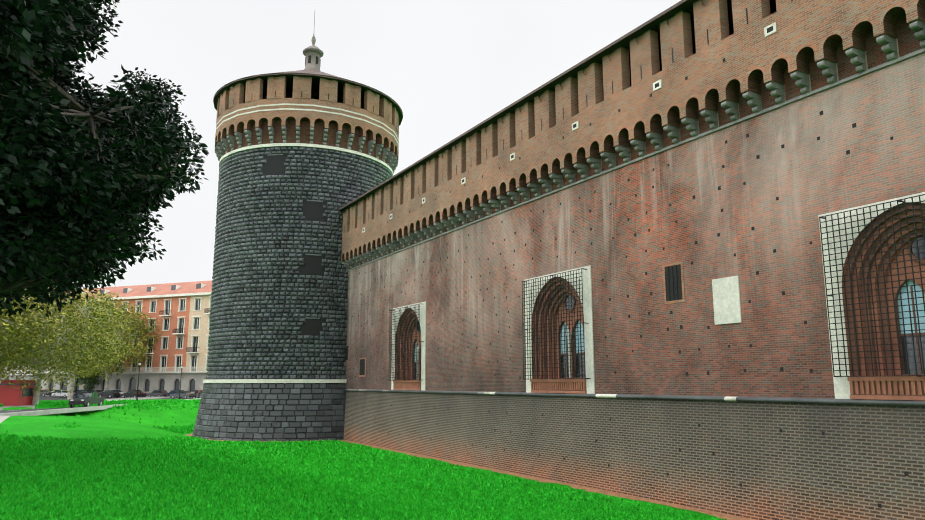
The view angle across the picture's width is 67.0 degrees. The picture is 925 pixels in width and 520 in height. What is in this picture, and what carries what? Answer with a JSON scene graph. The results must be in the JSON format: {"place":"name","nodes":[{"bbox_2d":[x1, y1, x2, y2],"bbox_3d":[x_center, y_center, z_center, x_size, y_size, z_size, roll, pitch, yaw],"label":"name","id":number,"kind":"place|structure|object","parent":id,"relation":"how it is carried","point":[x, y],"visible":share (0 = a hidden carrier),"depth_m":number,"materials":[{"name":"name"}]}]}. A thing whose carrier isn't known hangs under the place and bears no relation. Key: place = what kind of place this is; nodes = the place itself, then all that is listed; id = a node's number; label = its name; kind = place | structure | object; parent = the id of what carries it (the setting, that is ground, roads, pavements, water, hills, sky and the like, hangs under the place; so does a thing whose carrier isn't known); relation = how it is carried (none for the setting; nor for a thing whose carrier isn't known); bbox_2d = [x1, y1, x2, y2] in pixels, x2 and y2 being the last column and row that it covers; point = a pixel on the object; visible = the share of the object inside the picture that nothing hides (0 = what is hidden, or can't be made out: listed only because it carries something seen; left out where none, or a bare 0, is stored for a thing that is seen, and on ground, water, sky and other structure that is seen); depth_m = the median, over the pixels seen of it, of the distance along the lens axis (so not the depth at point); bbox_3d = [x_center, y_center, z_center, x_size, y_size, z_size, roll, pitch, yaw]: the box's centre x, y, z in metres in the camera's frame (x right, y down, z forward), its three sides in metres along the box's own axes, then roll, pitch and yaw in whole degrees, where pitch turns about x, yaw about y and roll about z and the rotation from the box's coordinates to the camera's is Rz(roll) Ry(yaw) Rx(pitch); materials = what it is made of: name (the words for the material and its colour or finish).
{"place":"outdoors","nodes":[
{"label":"outdoors","id":0,"kind":"place"},
{"bbox_2d":[0,405,34,422],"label":"gravel path","id":1,"kind":"structure","parent":0,"point":[2,418],"depth_m":79.77,"materials":[{"name":"beige gravel"}]},
{"bbox_2d":[0,380,35,405],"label":"red kiosk","id":2,"kind":"object","parent":1,"relation":"on","point":[12,396],"visible":0.73,"depth_m":86.22,"materials":[{"name":"red"}]},
{"bbox_2d":[0,396,200,415],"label":"street","id":3,"kind":"structure","parent":0,"point":[30,412],"depth_m":79.52,"materials":[{"name":"grey asphalt"}]},
{"bbox_2d":[0,354,33,382],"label":"palazzo","id":4,"kind":"structure","parent":3,"relation":"on","point":[26,377],"depth_m":184.91,"materials":[{"name":"white stone"}]},
{"bbox_2d":[0,294,61,374],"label":"plane tree","id":5,"kind":"object","parent":3,"relation":"on","point":[13,332],"visible":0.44,"depth_m":82.41,"materials":[{"name":"green plant"}]},
{"bbox_2d":[40,390,50,395],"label":"car","id":6,"kind":"object","parent":3,"relation":"on","point":[46,392],"visible":0.58,"depth_m":153.00,"materials":[{"name":"grey metal"}]},
{"bbox_2d":[52,390,73,397],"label":"car","id":7,"kind":"object","parent":3,"relation":"on","point":[64,393],"visible":0.73,"depth_m":141.13,"materials":[{"name":"white metal"}]},
{"bbox_2d":[75,361,80,396],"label":"park lamp","id":8,"kind":"object","parent":3,"relation":"on","point":[77,380],"visible":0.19,"depth_m":90.44,"materials":[{"name":"black metal"}]},
{"bbox_2d":[68,392,103,407],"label":"pickup car","id":9,"kind":"object","parent":3,"relation":"on","point":[85,399],"visible":0.98,"depth_m":83.40,"materials":[{"name":"black metal"}]},
{"bbox_2d":[98,390,120,397],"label":"car","id":10,"kind":"object","parent":3,"relation":"on","point":[110,393],"visible":1,"depth_m":136.69,"materials":[{"name":"black metal"}]},
{"bbox_2d":[120,390,145,397],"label":"car","id":11,"kind":"object","parent":3,"relation":"on","point":[129,394],"visible":0.88,"depth_m":134.57,"materials":[{"name":"black metal"}]},
{"bbox_2d":[130,356,158,381],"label":"plane tree","id":12,"kind":"object","parent":3,"relation":"on","point":[141,364],"visible":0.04,"depth_m":152.34,"materials":[{"name":"green plant"}]},
{"bbox_2d":[146,390,167,396],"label":"car","id":13,"kind":"object","parent":3,"relation":"on","point":[158,393],"visible":0.81,"depth_m":141.72,"materials":[{"name":"grey metal"}]},
{"bbox_2d":[168,390,187,397],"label":"car","id":14,"kind":"object","parent":3,"relation":"on","point":[172,392],"visible":0.19,"depth_m":140.19,"materials":[{"name":"blue"}]},
{"bbox_2d":[170,391,194,398],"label":"car","id":15,"kind":"object","parent":3,"relation":"on","point":[185,394],"visible":0.92,"depth_m":130.27,"materials":[{"name":"grey metal"}]},
{"bbox_2d":[12,0,680,301],"label":"sky","id":16,"kind":"structure","parent":0,"point":[450,66],"materials":[{"name":"white"}]},
{"bbox_2d":[0,398,733,519],"bbox_3d":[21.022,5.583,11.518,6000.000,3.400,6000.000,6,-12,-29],"label":"ground","id":17,"kind":"structure","parent":0,"point":[95,424],"depth_m":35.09,"materials":[{"name":"green plant"}]},
{"bbox_2d":[0,298,61,378],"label":"plane tree","id":18,"kind":"object","parent":17,"relation":"on","point":[14,359],"depth_m":138.40,"materials":[{"name":"green plant"}]},
{"bbox_2d":[0,288,133,404],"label":"plane tree","id":19,"kind":"object","parent":17,"relation":"on","point":[40,365],"visible":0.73,"depth_m":88.78,"materials":[{"name":"green plant"}]},
{"bbox_2d":[11,285,142,399],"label":"plane tree","id":20,"kind":"object","parent":17,"relation":"on","point":[70,396],"visible":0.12,"depth_m":125.88,"materials":[{"name":"green plant"}]},
{"bbox_2d":[75,366,102,389],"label":"park tree","id":21,"kind":"object","parent":17,"relation":"on","point":[85,379],"visible":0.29,"depth_m":155.33,"materials":[{"name":"green plant"}]},
{"bbox_2d":[0,0,208,317],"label":"tree","id":22,"kind":"object","parent":17,"relation":"on","point":[83,183],"visible":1,"depth_m":12.06,"materials":[{"name":"green plant"}]},
{"bbox_2d":[65,297,162,390],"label":"plane tree","id":23,"kind":"object","parent":17,"relation":"on","point":[140,328],"visible":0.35,"depth_m":149.12,"materials":[{"name":"green plant"}]},
{"bbox_2d":[30,280,211,392],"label":"apartment building","id":24,"kind":"structure","parent":17,"relation":"on","point":[180,311],"depth_m":151.25,"materials":[{"name":"orange"}]},
{"bbox_2d":[136,362,140,400],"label":"park lamp","id":25,"kind":"object","parent":17,"relation":"on","point":[139,364],"visible":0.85,"depth_m":102.70,"materials":[{"name":"black metal"}]},
{"bbox_2d":[179,365,182,398],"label":"park lamp","id":26,"kind":"object","parent":17,"relation":"on","point":[181,367],"visible":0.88,"depth_m":120.46,"materials":[{"name":"black metal"}]},
{"bbox_2d":[192,383,345,440],"bbox_3d":[-17.316,15.817,73.877,20.911,5.470,20.880,6,-12,-29],"label":"tower base","id":27,"kind":"object","parent":17,"relation":"on","point":[331,396],"visible":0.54,"depth_m":64.80,"materials":[{"name":"grey stone"}]},
{"bbox_2d":[195,143,392,440],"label":"tower shaft","id":28,"kind":"object","parent":17,"relation":"on","point":[279,304],"visible":0.73,"depth_m":67.96,"materials":[{"name":"grey stone"}]},
{"bbox_2d":[214,73,402,172],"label":"tower battlement","id":29,"kind":"object","parent":28,"relation":"on","point":[303,108],"visible":0.65,"depth_m":70.62,"materials":[{"name":"brown brick"}]},
{"bbox_2d":[213,69,402,118],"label":"tower roof","id":30,"kind":"structure","parent":29,"relation":"on","point":[311,71],"depth_m":72.83,"materials":[{"name":"grey"}]},
{"bbox_2d":[303,14,323,74],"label":"cupola","id":31,"kind":"object","parent":30,"relation":"on","point":[313,53],"visible":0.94,"depth_m":80.06,"materials":[{"name":"grey stone"}]},
{"bbox_2d":[186,434,755,519],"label":"soil strip","id":32,"kind":"object","parent":17,"relation":"on","point":[713,513],"visible":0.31,"depth_m":35.55,"materials":[{"name":"brown soil"}]},
{"bbox_2d":[338,0,924,519],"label":"castle wall","id":33,"kind":"structure","parent":17,"relation":"on","point":[786,72],"depth_m":32.04,"materials":[{"name":"brick"}]},
{"bbox_2d":[345,58,908,507],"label":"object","id":34,"kind":"object","parent":33,"relation":"attached to","point":[727,298],"depth_m":30.32,"materials":[{"name":"stone"}]},
{"bbox_2d":[389,192,924,399],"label":"arched windows","id":35,"kind":"structure","parent":33,"relation":"attached to","point":[873,257],"depth_m":24.93,"materials":[{"name":"white stone"}]}
]}

